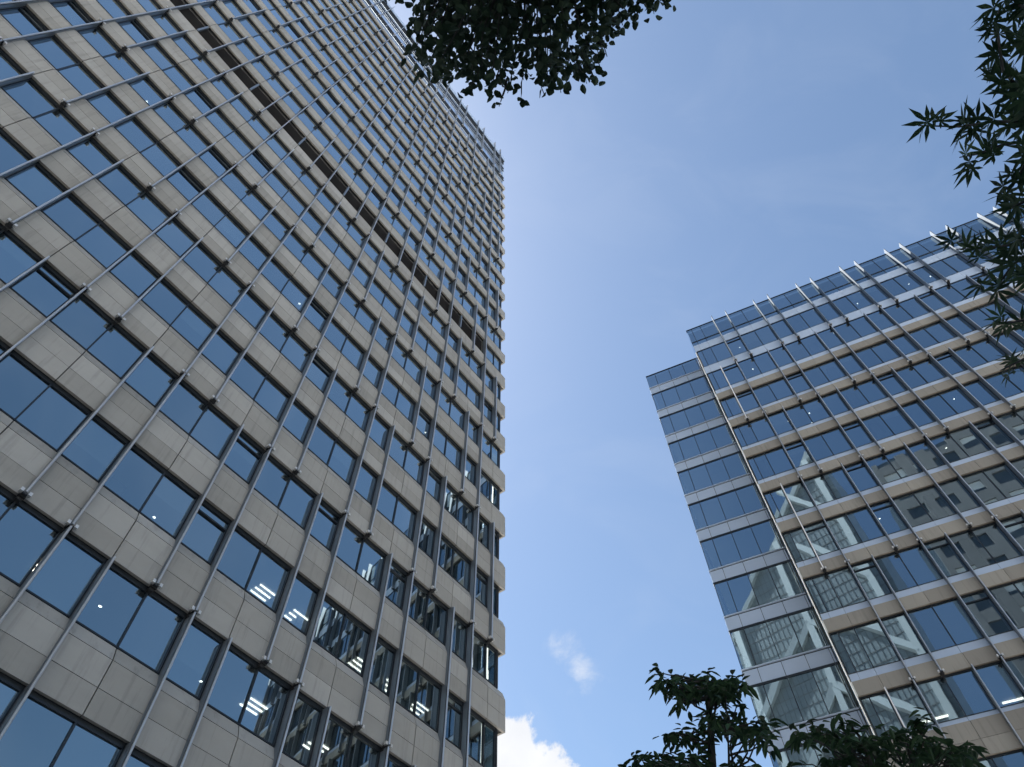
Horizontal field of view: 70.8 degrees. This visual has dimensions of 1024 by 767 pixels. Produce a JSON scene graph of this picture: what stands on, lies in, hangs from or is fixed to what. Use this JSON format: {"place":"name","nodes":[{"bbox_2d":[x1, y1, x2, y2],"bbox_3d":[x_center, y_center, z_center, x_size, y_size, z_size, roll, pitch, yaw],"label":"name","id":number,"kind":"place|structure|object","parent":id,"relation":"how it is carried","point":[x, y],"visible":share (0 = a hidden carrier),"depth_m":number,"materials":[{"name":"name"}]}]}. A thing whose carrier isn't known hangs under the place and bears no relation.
{"place":"outdoors","nodes":[
{"label":"outdoors","id":0,"kind":"place"},
{"bbox_2d":[0,0,504,766],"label":"stone office tower","id":1,"kind":"structure","parent":0,"point":[252,380],"depth_m":29.07,"materials":[{"name":"grey stone"}]},
{"bbox_2d":[0,6,48,34],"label":"window","id":2,"kind":"structure","parent":1,"relation":"in","point":[22,19],"depth_m":29.97,"materials":[{"name":"blue glass"}]},
{"bbox_2d":[0,486,62,586],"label":"window","id":3,"kind":"structure","parent":1,"relation":"in","point":[26,535],"depth_m":18.40,"materials":[{"name":"blue glass"}]},
{"bbox_2d":[4,162,66,206],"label":"window","id":4,"kind":"structure","parent":1,"relation":"in","point":[35,183],"depth_m":25.50,"materials":[{"name":"blue glass"}]},
{"bbox_2d":[9,262,77,317],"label":"window","id":5,"kind":"structure","parent":1,"relation":"in","point":[44,289],"depth_m":23.27,"materials":[{"name":"blue glass"}]},
{"bbox_2d":[0,78,87,145],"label":"window","id":6,"kind":"structure","parent":1,"relation":"in","point":[26,93],"depth_m":28.02,"materials":[{"name":"blue glass"}]},
{"bbox_2d":[0,350,91,451],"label":"window","id":7,"kind":"structure","parent":1,"relation":"in","point":[31,399],"depth_m":20.85,"materials":[{"name":"blue glass"}]},
{"bbox_2d":[0,690,125,766],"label":"window","id":8,"kind":"structure","parent":1,"relation":"in","point":[43,733],"depth_m":16.55,"materials":[{"name":"blue glass"}]},
{"bbox_2d":[28,36,103,94],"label":"window","id":9,"kind":"structure","parent":1,"relation":"in","point":[50,47],"depth_m":30.86,"materials":[{"name":"blue glass"}]},
{"bbox_2d":[25,533,107,617],"bbox_3d":[-11.644,4.981,18.838,0.110,2.030,1.325,-33,-64,18],"label":"window","id":10,"kind":"structure","parent":1,"relation":"in","point":[63,581],"depth_m":18.81,"materials":[{"name":"blue glass"}]},
{"bbox_2d":[41,193,130,268],"bbox_3d":[-15.552,-5.575,26.418,0.120,2.030,2.739,-33,-64,18],"label":"window","id":11,"kind":"structure","parent":1,"relation":"in","point":[68,213],"depth_m":26.40,"materials":[{"name":"blue glass"}]},
{"bbox_2d":[66,138,116,175],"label":"window","id":12,"kind":"structure","parent":1,"relation":"in","point":[88,153],"depth_m":28.93,"materials":[{"name":"blue glass"}]},
{"bbox_2d":[61,415,129,482],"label":"window","id":13,"kind":"structure","parent":1,"relation":"in","point":[95,449],"depth_m":21.64,"materials":[{"name":"blue glass"}]},
{"bbox_2d":[49,294,146,378],"bbox_3d":[-13.824,-1.578,24.187,0.120,2.030,2.738,-33,-64,18],"label":"window","id":14,"kind":"structure","parent":1,"relation":"in","point":[81,320],"depth_m":24.16,"materials":[{"name":"blue glass"}]},
{"bbox_2d":[77,27,142,79],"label":"window","id":15,"kind":"structure","parent":1,"relation":"in","point":[108,50],"depth_m":34.28,"materials":[{"name":"blue glass"}]},
{"bbox_2d":[75,563,186,674],"bbox_3d":[-10.374,6.409,19.721,0.120,2.030,2.726,-33,-64,18],"label":"window","id":16,"kind":"structure","parent":1,"relation":"in","point":[145,627],"depth_m":19.69,"materials":[{"name":"blue glass"}]},
{"bbox_2d":[97,165,171,231],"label":"window","id":17,"kind":"structure","parent":1,"relation":"in","point":[118,181],"depth_m":29.83,"materials":[{"name":"blue glass"}]},
{"bbox_2d":[109,251,160,297],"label":"window","id":18,"kind":"structure","parent":1,"relation":"in","point":[133,272],"depth_m":27.30,"materials":[{"name":"blue glass"}]},
{"bbox_2d":[114,117,180,176],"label":"window","id":19,"kind":"structure","parent":1,"relation":"in","point":[132,130],"depth_m":32.65,"materials":[{"name":"blue glass"}]},
{"bbox_2d":[103,445,198,538],"bbox_3d":[-11.252,3.373,22.546,0.120,2.030,2.729,-33,-64,18],"label":"window","id":20,"kind":"structure","parent":1,"relation":"in","point":[140,482],"depth_m":22.53,"materials":[{"name":"blue glass"}]},
{"bbox_2d":[124,353,177,407],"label":"window","id":21,"kind":"structure","parent":1,"relation":"in","point":[151,379],"depth_m":25.07,"materials":[{"name":"blue glass"}]},
{"bbox_2d":[140,43,194,90],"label":"window","id":22,"kind":"structure","parent":1,"relation":"in","point":[154,51],"depth_m":38.31,"materials":[{"name":"blue glass"}]},
{"bbox_2d":[154,218,197,257],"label":"window","id":23,"kind":"structure","parent":1,"relation":"in","point":[173,234],"depth_m":30.72,"materials":[{"name":"blue glass"}]},
{"bbox_2d":[141,278,215,350],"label":"window","id":24,"kind":"structure","parent":1,"relation":"in","point":[163,299],"depth_m":28.19,"materials":[{"name":"blue glass"}]},
{"bbox_2d":[153,102,210,154],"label":"window","id":25,"kind":"structure","parent":1,"relation":"in","point":[167,111],"depth_m":36.08,"materials":[{"name":"blue glass"}]},
{"bbox_2d":[166,619,223,699],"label":"window","id":26,"kind":"structure","parent":1,"relation":"in","point":[190,671],"depth_m":20.60,"materials":[{"name":"blue glass"}]},
{"bbox_2d":[159,380,236,459],"bbox_3d":[-11.286,1.291,25.962,0.120,2.030,2.729,-33,-64,18],"label":"window","id":27,"kind":"structure","parent":1,"relation":"in","point":[188,410],"depth_m":25.95,"materials":[{"name":"blue glass"}]},
{"bbox_2d":[180,500,231,564],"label":"window","id":28,"kind":"structure","parent":1,"relation":"in","point":[208,529],"depth_m":23.44,"materials":[{"name":"blue glass"}]},
{"bbox_2d":[182,242,244,306],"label":"window","id":29,"kind":"structure","parent":1,"relation":"in","point":[199,259],"depth_m":31.61,"materials":[{"name":"blue glass"}]},
{"bbox_2d":[191,190,248,248],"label":"window","id":30,"kind":"structure","parent":1,"relation":"in","point":[205,204],"depth_m":34.45,"materials":[{"name":"blue glass"}]},
{"bbox_2d":[201,330,241,375],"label":"window","id":31,"kind":"structure","parent":1,"relation":"in","point":[220,351],"depth_m":29.09,"materials":[{"name":"blue glass"}]},
{"bbox_2d":[205,109,253,157],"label":"window","id":32,"kind":"structure","parent":1,"relation":"in","point":[216,118],"depth_m":40.11,"materials":[{"name":"blue glass"}]},
{"bbox_2d":[224,431,263,484],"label":"window","id":33,"kind":"structure","parent":1,"relation":"in","point":[245,455],"depth_m":26.87,"materials":[{"name":"blue glass"}]},
{"bbox_2d":[220,169,270,220],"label":"window","id":34,"kind":"structure","parent":1,"relation":"in","point":[232,179],"depth_m":37.86,"materials":[{"name":"blue glass"}]},
{"bbox_2d":[207,645,291,747],"bbox_3d":[-7.849,9.264,21.487,0.120,2.030,2.716,-33,-64,18],"label":"window","id":35,"kind":"structure","parent":1,"relation":"in","point":[254,699],"depth_m":21.48,"materials":[{"name":"blue glass"}]},
{"bbox_2d":[0,0,501,766],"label":"windows","id":36,"kind":"structure","parent":1,"relation":"in","point":[16,258],"depth_m":56.83,"materials":[{"name":"blue glass"}]},
{"bbox_2d":[216,526,291,613],"bbox_3d":[-8.724,6.232,24.315,0.120,2.030,2.719,-33,-64,18],"label":"window","id":37,"kind":"structure","parent":1,"relation":"in","point":[245,562],"depth_m":24.32,"materials":[{"name":"blue glass"}]},
{"bbox_2d":[230,354,290,421],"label":"window","id":38,"kind":"structure","parent":1,"relation":"in","point":[248,376],"depth_m":29.98,"materials":[{"name":"blue glass"}]},
{"bbox_2d":[254,455,315,529],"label":"window","id":39,"kind":"structure","parent":1,"relation":"in","point":[288,494],"depth_m":27.75,"materials":[{"name":"blue glass"}]},
{"bbox_2d":[259,312,310,372],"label":"window","id":40,"kind":"structure","parent":1,"relation":"in","point":[273,330],"depth_m":33.41,"materials":[{"name":"blue glass"}]},
{"bbox_2d":[261,257,309,312],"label":"window","id":41,"kind":"structure","parent":1,"relation":"in","point":[273,272],"depth_m":36.24,"materials":[{"name":"blue glass"}]},
{"bbox_2d":[283,400,313,443],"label":"window","id":42,"kind":"structure","parent":1,"relation":"in","point":[298,421],"depth_m":30.90,"materials":[{"name":"blue glass"}]},
{"bbox_2d":[282,573,318,635],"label":"window","id":43,"kind":"structure","parent":1,"relation":"in","point":[300,606],"depth_m":25.22,"materials":[{"name":"blue glass"}]},
{"bbox_2d":[282,692,322,766],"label":"window","id":44,"kind":"structure","parent":1,"relation":"in","point":[299,743],"depth_m":22.40,"materials":[{"name":"blue glass"}]},
{"bbox_2d":[283,231,325,280],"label":"window","id":45,"kind":"structure","parent":1,"relation":"in","point":[293,243],"depth_m":39.67,"materials":[{"name":"blue glass"}]},
{"bbox_2d":[310,500,339,550],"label":"window","id":46,"kind":"structure","parent":1,"relation":"in","point":[326,522],"depth_m":28.66,"materials":[{"name":"blue glass"}]},
{"bbox_2d":[307,421,357,484],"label":"window","id":47,"kind":"structure","parent":1,"relation":"in","point":[323,444],"depth_m":31.78,"materials":[{"name":"blue glass"}]},
{"bbox_2d":[307,595,371,676],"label":"window","id":48,"kind":"structure","parent":1,"relation":"in","point":[340,634],"depth_m":26.11,"materials":[{"name":"blue glass"}]},
{"bbox_2d":[309,710,379,766],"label":"window","id":49,"kind":"structure","parent":1,"relation":"in","point":[341,747],"depth_m":23.54,"materials":[{"name":"blue glass"}]},
{"bbox_2d":[324,318,364,370],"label":"window","id":50,"kind":"structure","parent":1,"relation":"in","point":[334,334],"depth_m":38.02,"materials":[{"name":"blue glass"}]},
{"bbox_2d":[327,375,370,432],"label":"window","id":51,"kind":"structure","parent":1,"relation":"in","point":[340,394],"depth_m":35.20,"materials":[{"name":"blue glass"}]},
{"bbox_2d":[332,521,385,590],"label":"window","id":52,"kind":"structure","parent":1,"relation":"in","point":[359,554],"depth_m":29.54,"materials":[{"name":"blue glass"}]},
{"bbox_2d":[362,636,395,696],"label":"window","id":53,"kind":"structure","parent":1,"relation":"in","point":[383,663],"depth_m":27.00,"materials":[{"name":"blue glass"}]},
{"bbox_2d":[372,479,416,541],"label":"window","id":54,"kind":"structure","parent":1,"relation":"in","point":[394,508],"depth_m":33.55,"materials":[{"name":"blue glass"}]},
{"bbox_2d":[377,373,415,422],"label":"window","id":55,"kind":"structure","parent":1,"relation":"in","point":[391,391],"depth_m":39.82,"materials":[{"name":"blue glass"}]},
{"bbox_2d":[384,432,424,485],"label":"window","id":56,"kind":"structure","parent":1,"relation":"in","point":[405,457],"depth_m":36.98,"materials":[{"name":"blue glass"}]},
{"bbox_2d":[389,653,441,732],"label":"window","id":57,"kind":"structure","parent":1,"relation":"in","point":[418,693],"depth_m":27.89,"materials":[{"name":"blue glass"}]},
{"bbox_2d":[402,579,447,645],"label":"window","id":58,"kind":"structure","parent":1,"relation":"in","point":[427,611],"depth_m":31.31,"materials":[{"name":"blue glass"}]},
{"bbox_2d":[438,689,462,749],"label":"window","id":59,"kind":"structure","parent":1,"relation":"in","point":[453,724],"depth_m":28.78,"materials":[{"name":"blue glass"}]},
{"bbox_2d":[432,532,470,591],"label":"window","id":60,"kind":"structure","parent":1,"relation":"in","point":[451,560],"depth_m":35.34,"materials":[{"name":"blue glass"}]},
{"bbox_2d":[439,481,473,533],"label":"window","id":61,"kind":"structure","parent":1,"relation":"in","point":[454,504],"depth_m":38.75,"materials":[{"name":"blue glass"}]},
{"bbox_2d":[461,709,495,766],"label":"window","id":62,"kind":"structure","parent":1,"relation":"in","point":[482,735],"depth_m":29.57,"materials":[{"name":"blue glass"}]},
{"bbox_2d":[465,631,496,687],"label":"window","id":63,"kind":"structure","parent":1,"relation":"in","point":[484,655],"depth_m":32.94,"materials":[{"name":"blue glass"}]},
{"bbox_2d":[387,0,1023,766],"label":"sky","id":64,"kind":"structure","parent":0,"point":[729,155],"materials":[{"name":"blue"}]},
{"bbox_2d":[646,202,1023,766],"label":"glass office block","id":65,"kind":"structure","parent":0,"point":[846,447],"depth_m":47.62,"materials":[{"name":"beige stone"}]},
{"bbox_2d":[652,376,710,409],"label":"wing window","id":66,"kind":"structure","parent":65,"relation":"in","point":[697,386],"depth_m":67.70,"materials":[{"name":"blue glass"}]},
{"bbox_2d":[660,398,721,434],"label":"wing window","id":67,"kind":"structure","parent":65,"relation":"in","point":[707,410],"depth_m":64.27,"materials":[{"name":"blue glass"}]},
{"bbox_2d":[668,423,734,462],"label":"wing window","id":68,"kind":"structure","parent":65,"relation":"in","point":[711,439],"depth_m":60.83,"materials":[{"name":"blue glass"}]},
{"bbox_2d":[678,452,748,494],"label":"wing window","id":69,"kind":"structure","parent":65,"relation":"in","point":[731,466],"depth_m":57.41,"materials":[{"name":"blue glass"}]},
{"bbox_2d":[688,483,764,529],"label":"wing window","id":70,"kind":"structure","parent":65,"relation":"in","point":[746,499],"depth_m":53.99,"materials":[{"name":"blue glass"}]},
{"bbox_2d":[700,519,782,569],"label":"wing window","id":71,"kind":"structure","parent":65,"relation":"in","point":[762,537],"depth_m":50.57,"materials":[{"name":"blue glass"}]},
{"bbox_2d":[732,416,775,447],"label":"window","id":72,"kind":"structure","parent":65,"relation":"in","point":[759,429],"depth_m":55.77,"materials":[{"name":"blue glass"}]},
{"bbox_2d":[714,560,803,615],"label":"wing window","id":73,"kind":"structure","parent":65,"relation":"in","point":[778,581],"depth_m":47.15,"materials":[{"name":"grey glass"}]},
{"bbox_2d":[747,446,793,480],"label":"window","id":74,"kind":"structure","parent":65,"relation":"in","point":[775,461],"depth_m":52.34,"materials":[{"name":"blue glass"}]},
{"bbox_2d":[729,607,828,668],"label":"wing window","id":75,"kind":"structure","parent":65,"relation":"in","point":[798,632],"depth_m":43.72,"materials":[{"name":"grey glass"}]},
{"bbox_2d":[747,663,856,729],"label":"wing window","id":76,"kind":"structure","parent":65,"relation":"in","point":[822,691],"depth_m":40.33,"materials":[{"name":"grey glass"}]},
{"bbox_2d":[785,398,830,428],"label":"window","id":77,"kind":"structure","parent":65,"relation":"in","point":[811,411],"depth_m":54.89,"materials":[{"name":"blue glass"}]},
{"bbox_2d":[769,729,874,766],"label":"wing window","id":78,"kind":"structure","parent":65,"relation":"in","point":[811,757],"depth_m":37.79,"materials":[{"name":"grey glass"}]},
{"bbox_2d":[803,427,853,460],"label":"window","id":79,"kind":"structure","parent":65,"relation":"in","point":[832,442],"depth_m":51.48,"materials":[{"name":"blue glass"}]},
{"bbox_2d":[803,468,857,505],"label":"window","id":80,"kind":"structure","parent":65,"relation":"in","point":[833,485],"depth_m":48.33,"materials":[{"name":"blue glass"}]},
{"bbox_2d":[804,566,866,613],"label":"window","id":81,"kind":"structure","parent":65,"relation":"in","point":[837,589],"depth_m":42.08,"materials":[{"name":"grey glass"}]},
{"bbox_2d":[825,506,884,548],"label":"window","id":82,"kind":"structure","parent":65,"relation":"in","point":[858,526],"depth_m":44.92,"materials":[{"name":"blue glass"}]},
{"bbox_2d":[839,378,887,408],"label":"window","id":83,"kind":"structure","parent":65,"relation":"in","point":[866,392],"depth_m":54.03,"materials":[{"name":"blue glass"}]},
{"bbox_2d":[829,620,899,674],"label":"window","id":84,"kind":"structure","parent":65,"relation":"in","point":[865,646],"depth_m":38.66,"materials":[{"name":"grey glass"}]},
{"bbox_2d":[850,559,891,599],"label":"window","id":85,"kind":"structure","parent":65,"relation":"in","point":[867,573],"depth_m":41.65,"materials":[{"name":"grey glass"}]},
{"bbox_2d":[860,691,902,736],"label":"window","id":86,"kind":"structure","parent":65,"relation":"in","point":[878,707],"depth_m":35.73,"materials":[{"name":"grey glass"}]},
{"bbox_2d":[861,407,914,440],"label":"window","id":87,"kind":"structure","parent":65,"relation":"in","point":[891,422],"depth_m":50.60,"materials":[{"name":"blue glass"}]},
{"bbox_2d":[865,447,922,484],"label":"window","id":88,"kind":"structure","parent":65,"relation":"in","point":[897,464],"depth_m":47.47,"materials":[{"name":"grey glass"}]},
{"bbox_2d":[880,612,927,659],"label":"window","id":89,"kind":"structure","parent":65,"relation":"in","point":[898,627],"depth_m":38.23,"materials":[{"name":"grey glass"}]},
{"bbox_2d":[874,545,942,592],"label":"window","id":90,"kind":"structure","parent":65,"relation":"in","point":[911,567],"depth_m":41.21,"materials":[{"name":"blue glass"}]},
{"bbox_2d":[887,684,934,730],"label":"window","id":91,"kind":"structure","parent":65,"relation":"in","point":[904,698],"depth_m":35.50,"materials":[{"name":"grey glass"}]},
{"bbox_2d":[895,359,947,388],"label":"window","id":92,"kind":"structure","parent":65,"relation":"in","point":[926,371],"depth_m":53.15,"materials":[{"name":"blue glass"}]},
{"bbox_2d":[892,485,956,527],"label":"window","id":93,"kind":"structure","parent":65,"relation":"in","point":[925,505],"depth_m":44.05,"materials":[{"name":"grey glass"}]},
{"bbox_2d":[907,597,983,652],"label":"window","id":94,"kind":"structure","parent":65,"relation":"in","point":[942,625],"depth_m":37.79,"materials":[{"name":"blue glass"}]},
{"bbox_2d":[923,537,968,577],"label":"window","id":95,"kind":"structure","parent":65,"relation":"in","point":[942,552],"depth_m":40.77,"materials":[{"name":"grey glass"}]},
{"bbox_2d":[921,386,978,419],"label":"window","id":96,"kind":"structure","parent":65,"relation":"in","point":[953,401],"depth_m":49.73,"materials":[{"name":"blue glass"}]},
{"bbox_2d":[916,669,996,723],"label":"window","id":97,"kind":"structure","parent":65,"relation":"in","point":[960,694],"depth_m":34.86,"materials":[{"name":"blue glass"}]},
{"bbox_2d":[929,426,991,462],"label":"window","id":98,"kind":"structure","parent":65,"relation":"in","point":[962,443],"depth_m":46.60,"materials":[{"name":"grey glass"}]},
{"bbox_2d":[953,338,1007,367],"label":"window","id":99,"kind":"structure","parent":65,"relation":"in","point":[981,352],"depth_m":52.30,"materials":[{"name":"blue glass"}]},
{"bbox_2d":[948,522,1022,569],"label":"window","id":100,"kind":"structure","parent":65,"relation":"in","point":[986,545],"depth_m":40.34,"materials":[{"name":"grey glass"}]},
{"bbox_2d":[948,291,1023,766],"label":"windows","id":101,"kind":"structure","parent":65,"relation":"in","point":[1015,758],"depth_m":32.16,"materials":[{"name":"blue glass"}]},
{"bbox_2d":[960,590,1012,636],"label":"window","id":102,"kind":"structure","parent":65,"relation":"in","point":[979,603],"depth_m":37.35,"materials":[{"name":"grey glass"}]},
{"bbox_2d":[961,463,1023,504],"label":"window","id":103,"kind":"structure","parent":65,"relation":"in","point":[996,483],"depth_m":43.21,"materials":[{"name":"grey glass"}]},
{"bbox_2d":[974,661,1023,707],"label":"window","id":104,"kind":"structure","parent":65,"relation":"in","point":[995,676],"depth_m":34.43,"materials":[{"name":"blue glass"}]},
{"bbox_2d":[984,365,1023,397],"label":"window","id":105,"kind":"structure","parent":65,"relation":"in","point":[1015,385],"depth_m":49.01,"materials":[{"name":"blue glass"}]},
{"bbox_2d":[988,579,1023,628],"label":"window","id":106,"kind":"structure","parent":65,"relation":"in","point":[1010,596],"depth_m":37.43,"materials":[{"name":"grey glass"}]},
{"label":"plaza paving","id":107,"kind":"structure","parent":0,"visible":0},
{"bbox_2d":[384,0,675,108],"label":"broadleaf tree","id":108,"kind":"object","parent":107,"relation":"on","point":[451,31],"visible":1,"depth_m":4.69,"materials":[{"name":"green plant"}]},
{"bbox_2d":[618,663,788,766],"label":"young evergreen tree","id":109,"kind":"object","parent":107,"relation":"on","point":[694,691],"visible":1,"depth_m":6.50,"materials":[{"name":"green plant"}]},
{"bbox_2d":[783,707,989,766],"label":"leafy tree","id":110,"kind":"object","parent":107,"relation":"on","point":[925,752],"visible":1,"depth_m":6.52,"materials":[{"name":"green plant"}]},
{"bbox_2d":[901,0,1023,386],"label":"maple tree","id":111,"kind":"object","parent":107,"relation":"on","point":[1011,89],"visible":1,"depth_m":2.47,"materials":[{"name":"green plant"}]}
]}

